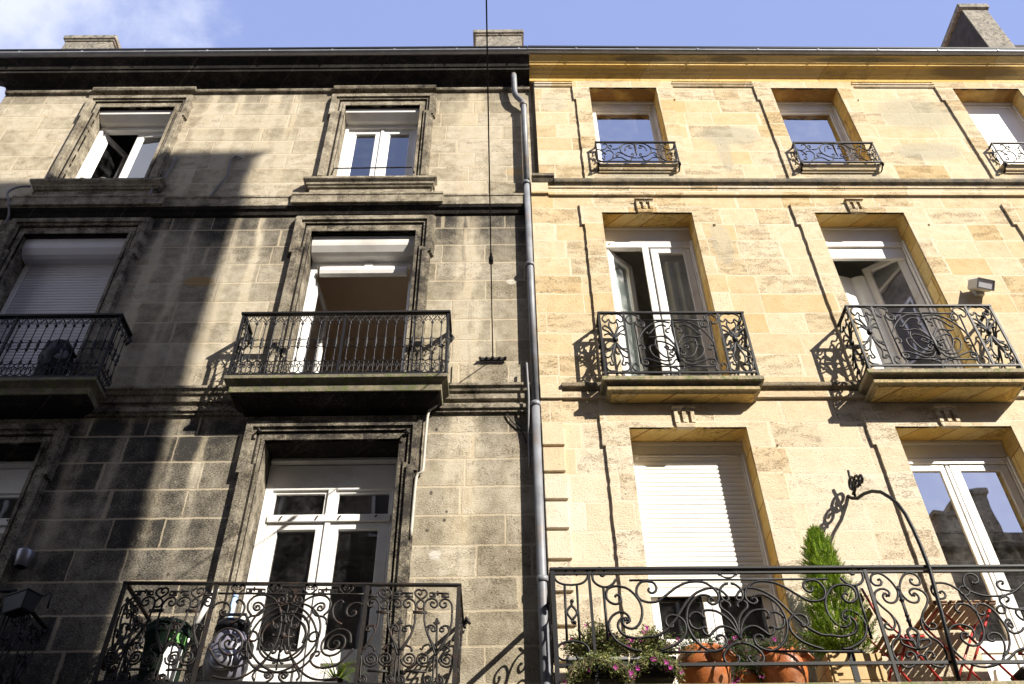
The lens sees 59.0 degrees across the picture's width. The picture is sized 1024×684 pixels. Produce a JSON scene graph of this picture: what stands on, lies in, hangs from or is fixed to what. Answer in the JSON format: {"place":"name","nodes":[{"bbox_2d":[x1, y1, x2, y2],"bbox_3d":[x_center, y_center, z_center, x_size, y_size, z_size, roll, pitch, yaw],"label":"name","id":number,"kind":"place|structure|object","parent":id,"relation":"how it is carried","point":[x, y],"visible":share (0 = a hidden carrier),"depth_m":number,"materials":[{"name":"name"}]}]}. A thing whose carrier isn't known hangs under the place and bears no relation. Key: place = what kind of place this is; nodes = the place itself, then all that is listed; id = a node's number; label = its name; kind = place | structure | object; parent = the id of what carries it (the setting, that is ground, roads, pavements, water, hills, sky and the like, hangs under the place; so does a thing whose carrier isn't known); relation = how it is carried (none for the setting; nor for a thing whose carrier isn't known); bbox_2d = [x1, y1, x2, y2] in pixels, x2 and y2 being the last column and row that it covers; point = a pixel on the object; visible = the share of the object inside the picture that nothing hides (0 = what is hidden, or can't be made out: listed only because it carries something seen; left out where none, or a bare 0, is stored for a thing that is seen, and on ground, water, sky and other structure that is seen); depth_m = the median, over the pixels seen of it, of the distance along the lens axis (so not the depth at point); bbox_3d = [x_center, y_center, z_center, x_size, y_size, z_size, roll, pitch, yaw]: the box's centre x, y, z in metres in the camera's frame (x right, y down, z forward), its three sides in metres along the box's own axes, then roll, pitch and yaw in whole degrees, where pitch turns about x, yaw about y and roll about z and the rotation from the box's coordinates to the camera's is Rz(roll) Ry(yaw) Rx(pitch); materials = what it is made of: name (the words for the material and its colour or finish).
{"place":"outdoors","nodes":[
{"label":"outdoors","id":0,"kind":"place"},
{"bbox_2d":[202,613,253,681],"bbox_3d":[-2.444,2.732,7.799,0.410,0.819,0.410,-1,-43,-1],"label":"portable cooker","id":1,"kind":"object","parent":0,"point":[211,666],"visible":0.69,"depth_m":7.70,"materials":[{"name":"grey metal"}]},
{"bbox_2d":[0,0,1023,102],"label":"sky","id":2,"kind":"structure","parent":0,"point":[24,24],"materials":[{"name":"blue"}]},
{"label":"pavement","id":3,"kind":"structure","parent":0,"visible":0},
{"bbox_2d":[0,29,552,683],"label":"stone house","id":4,"kind":"structure","parent":3,"relation":"on","point":[316,289],"depth_m":10.83,"materials":[{"name":"stone"}]},
{"bbox_2d":[3,185,30,224],"bbox_3d":[-6.931,-1.909,12.602,0.279,0.699,0.165,-1,-43,-1],"label":"cable","id":5,"kind":"object","parent":4,"relation":"attached to","point":[8,199],"visible":1,"depth_m":12.62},
{"bbox_2d":[0,461,33,539],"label":"french door","id":6,"kind":"structure","parent":4,"relation":"in","point":[13,475],"depth_m":9.97,"materials":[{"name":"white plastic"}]},
{"bbox_2d":[14,548,34,569],"bbox_3d":[-4.766,2.118,8.834,0.162,0.175,0.162,-35,-53,31],"label":"wall lamp","id":7,"kind":"object","parent":4,"relation":"attached to","point":[24,557],"visible":1,"depth_m":8.80,"materials":[{"name":"silver metal"}]},
{"bbox_2d":[2,588,51,618],"bbox_3d":[-4.221,2.268,7.878,0.310,0.245,0.272,-20,-46,20],"label":"lantern","id":8,"kind":"object","parent":4,"relation":"attached to","point":[20,603],"visible":1,"depth_m":7.77,"materials":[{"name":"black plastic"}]},
{"bbox_2d":[32,339,76,374],"bbox_3d":[-5.284,0.275,10.437,0.380,0.700,0.399,26,-49,-26],"label":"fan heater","id":9,"kind":"object","parent":4,"relation":"on","point":[49,351],"visible":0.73,"depth_m":10.36,"materials":[{"name":"black plastic"}]},
{"bbox_2d":[0,238,125,375],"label":"window","id":10,"kind":"structure","parent":4,"relation":"in","point":[58,276],"depth_m":12.00,"materials":[{"name":"white plastic"}]},
{"bbox_2d":[76,110,172,177],"bbox_3d":[-5.934,-2.749,14.043,1.184,1.891,0.727,-1,-43,-1],"label":"window","id":11,"kind":"structure","parent":4,"relation":"in","point":[144,124],"depth_m":14.36,"materials":[{"name":"white plastic"}]},
{"bbox_2d":[149,157,176,193],"bbox_3d":[-5.060,-2.403,13.134,0.179,0.992,0.037,16,-46,-17],"label":"cable","id":12,"kind":"object","parent":4,"relation":"attached to","point":[167,173],"visible":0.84,"depth_m":13.25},
{"bbox_2d":[137,617,192,680],"bbox_3d":[-3.019,2.785,7.800,0.420,0.750,0.420,-1,-43,-1],"label":"waste bin","id":13,"kind":"object","parent":4,"relation":"on","point":[181,637],"visible":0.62,"depth_m":7.79,"materials":[{"name":"plastic"}]},
{"bbox_2d":[188,589,218,641],"bbox_3d":[-2.820,2.619,7.915,0.390,0.956,0.048,-17,-45,17],"label":"broom handle","id":14,"kind":"object","parent":4,"relation":"on","point":[204,609],"visible":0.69,"depth_m":8.04,"materials":[{"name":"white paint"}]},
{"bbox_2d":[210,156,241,195],"bbox_3d":[-4.154,-2.411,13.168,0.284,0.988,0.031,-1,-43,-1],"label":"cable","id":15,"kind":"object","parent":4,"relation":"attached to","point":[223,180],"visible":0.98,"depth_m":13.18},
{"bbox_2d":[228,595,238,616],"bbox_3d":[-2.603,2.763,8.121,0.052,1.111,0.101,-29,-50,27],"label":"mop handle","id":16,"kind":"object","parent":4,"relation":"on","point":[233,602],"visible":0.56,"depth_m":8.43,"materials":[{"name":"blue paint"}]},
{"bbox_2d":[240,457,397,682],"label":"french door","id":17,"kind":"structure","parent":4,"relation":"in","point":[331,478],"depth_m":9.57,"materials":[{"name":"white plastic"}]},
{"bbox_2d":[306,657,366,682],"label":"potted grass","id":18,"kind":"object","parent":4,"relation":"on","point":[340,672],"depth_m":7.61,"materials":[{"name":"green plant"}]},
{"bbox_2d":[290,236,414,372],"bbox_3d":[-1.995,-0.100,11.709,1.410,2.875,0.893,-1,-43,-1],"label":"window","id":19,"kind":"structure","parent":4,"relation":"in","point":[341,256],"depth_m":12.24,"materials":[{"name":"white plastic"}]},
{"bbox_2d":[336,109,419,175],"bbox_3d":[-2.045,-2.939,13.918,1.184,1.891,0.282,-1,-43,-1],"label":"window","id":20,"kind":"structure","parent":4,"relation":"in","point":[381,124],"depth_m":14.39,"materials":[{"name":"white plastic"}]},
{"bbox_2d":[409,405,437,536],"bbox_3d":[-0.900,1.292,9.607,0.271,1.740,0.042,-8,-44,7],"label":"conduit","id":21,"kind":"object","parent":4,"relation":"attached to","point":[418,474],"visible":1,"depth_m":9.53,"materials":[{"name":"beige plastic"}]},
{"bbox_2d":[464,617,470,624],"bbox_3d":[-0.418,2.612,8.467,0.059,0.095,0.109,11,-44,-13],"label":"iron hook","id":22,"kind":"object","parent":4,"relation":"attached to","point":[467,620],"visible":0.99,"depth_m":8.45,"materials":[{"name":"black metal"}]},
{"bbox_2d":[479,0,506,360],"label":"span wire","id":23,"kind":"object","parent":4,"relation":"attached to","point":[491,358],"visible":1,"depth_m":9.14,"materials":[{"name":"black metal"}]},
{"bbox_2d":[506,413,526,442],"bbox_3d":[0.047,0.953,10.033,0.225,0.415,0.016,-1,-43,-1],"label":"cable","id":24,"kind":"object","parent":4,"relation":"attached to","point":[517,426],"visible":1,"depth_m":10.04,"materials":[{"name":"black plastic"}]},
{"bbox_2d":[525,362,530,467],"bbox_3d":[0.184,0.788,10.086,0.036,1.421,0.112,-1,-43,-1],"label":"cable","id":25,"kind":"object","parent":4,"relation":"attached to","point":[528,416],"visible":1,"depth_m":10.05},
{"bbox_2d":[511,71,551,683],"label":"downpipe","id":26,"kind":"object","parent":4,"relation":"attached to","point":[542,577],"visible":0.99,"depth_m":9.86,"materials":[{"name":"grey metal"}]},
{"bbox_2d":[528,4,1023,683],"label":"stone house","id":27,"kind":"structure","parent":3,"relation":"on","point":[766,318],"depth_m":10.93,"materials":[{"name":"beige stone"}]},
{"bbox_2d":[559,615,638,683],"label":"flower trough","id":28,"kind":"object","parent":27,"relation":"on","point":[611,651],"visible":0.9,"depth_m":7.46,"materials":[{"name":"green plastic"}]},
{"bbox_2d":[591,101,666,160],"bbox_3d":[1.803,-3.136,14.159,1.086,2.141,0.120,0,-43,-1],"label":"window","id":29,"kind":"structure","parent":27,"relation":"in","point":[613,120],"depth_m":14.42,"materials":[{"name":"glass"}]},
{"bbox_2d":[624,624,686,683],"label":"flower trough","id":30,"kind":"object","parent":27,"relation":"on","point":[658,674],"visible":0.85,"depth_m":7.45,"materials":[{"name":"green plastic"}]},
{"bbox_2d":[604,227,722,375],"bbox_3d":[1.876,-0.293,11.750,1.244,3.186,0.483,0,-43,-1],"label":"window","id":31,"kind":"structure","parent":27,"relation":"in","point":[679,286],"depth_m":12.04,"materials":[{"name":"white plastic"}]},
{"bbox_2d":[669,622,737,683],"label":"terracotta pot","id":32,"kind":"object","parent":27,"relation":"on","point":[702,675],"visible":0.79,"depth_m":7.54,"materials":[{"name":"orange ceramic"}]},
{"bbox_2d":[631,441,788,683],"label":"window","id":33,"kind":"structure","parent":27,"relation":"in","point":[697,500],"depth_m":9.47,"materials":[{"name":"white plastic"}]},
{"bbox_2d":[727,624,768,682],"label":"terracotta pot","id":34,"kind":"object","parent":27,"relation":"on","point":[745,674],"visible":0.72,"depth_m":7.67,"materials":[{"name":"ceramic"}]},
{"bbox_2d":[747,624,814,682],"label":"terracotta pot","id":35,"kind":"object","parent":27,"relation":"on","point":[785,674],"visible":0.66,"depth_m":7.55,"materials":[{"name":"orange ceramic"}]},
{"bbox_2d":[776,102,860,161],"bbox_3d":[4.758,-3.142,14.213,1.086,2.141,0.120,0,-43,-1],"label":"window","id":36,"kind":"structure","parent":27,"relation":"in","point":[803,121],"depth_m":14.47,"materials":[{"name":"glass"}]},
{"bbox_2d":[795,523,888,682],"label":"potted conifer","id":37,"kind":"object","parent":27,"relation":"on","point":[818,545],"visible":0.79,"depth_m":7.86,"materials":[{"name":"green conifer foliage"},{"name":"pale wood"},{"name":"brown bark"}]},
{"bbox_2d":[820,227,964,368],"bbox_3d":[4.822,-0.311,11.791,1.244,3.186,0.448,0,-43,-1],"label":"window","id":38,"kind":"structure","parent":27,"relation":"in","point":[896,278],"depth_m":12.27,"materials":[{"name":"white plastic"}]},
{"bbox_2d":[855,588,942,681],"bbox_3d":[3.348,2.666,7.895,0.491,0.928,0.432,-1,-43,0],"label":"folding chair","id":39,"kind":"object","parent":27,"relation":"on","point":[896,650],"visible":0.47,"depth_m":7.90,"materials":[{"name":"red wood"}]},
{"bbox_2d":[846,470,960,680],"bbox_3d":[3.553,2.075,8.419,0.122,2.473,0.796,9,-44,-11],"label":"iron stay","id":40,"kind":"object","parent":27,"relation":"on","point":[854,483],"visible":1,"depth_m":8.14,"materials":[{"name":"black metal"}]},
{"bbox_2d":[901,440,1023,680],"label":"window","id":41,"kind":"structure","parent":27,"relation":"in","point":[972,492],"depth_m":9.56,"materials":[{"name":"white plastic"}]},
{"bbox_2d":[914,600,1017,680],"bbox_3d":[3.981,2.738,7.882,0.563,0.789,0.535,0,-43,-1],"label":"folding table","id":42,"kind":"object","parent":27,"relation":"on","point":[974,623],"visible":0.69,"depth_m":8.06,"materials":[{"name":"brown wood"}]},
{"bbox_2d":[967,277,994,296],"bbox_3d":[5.910,-0.710,11.425,0.244,0.219,0.253,10,-44,-11],"label":"floodlight","id":43,"kind":"object","parent":27,"relation":"attached to","point":[978,286],"visible":1,"depth_m":11.35,"materials":[{"name":"grey metal"}]},
{"bbox_2d":[961,102,1023,164],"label":"window","id":44,"kind":"structure","parent":27,"relation":"in","point":[997,122],"depth_m":14.60,"materials":[{"name":"white plastic"}]},
{"bbox_2d":[1010,666,1023,680],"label":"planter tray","id":45,"kind":"object","parent":27,"relation":"on","point":[1018,675],"visible":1,"depth_m":7.51,"materials":[{"name":"black plastic"}]}
]}

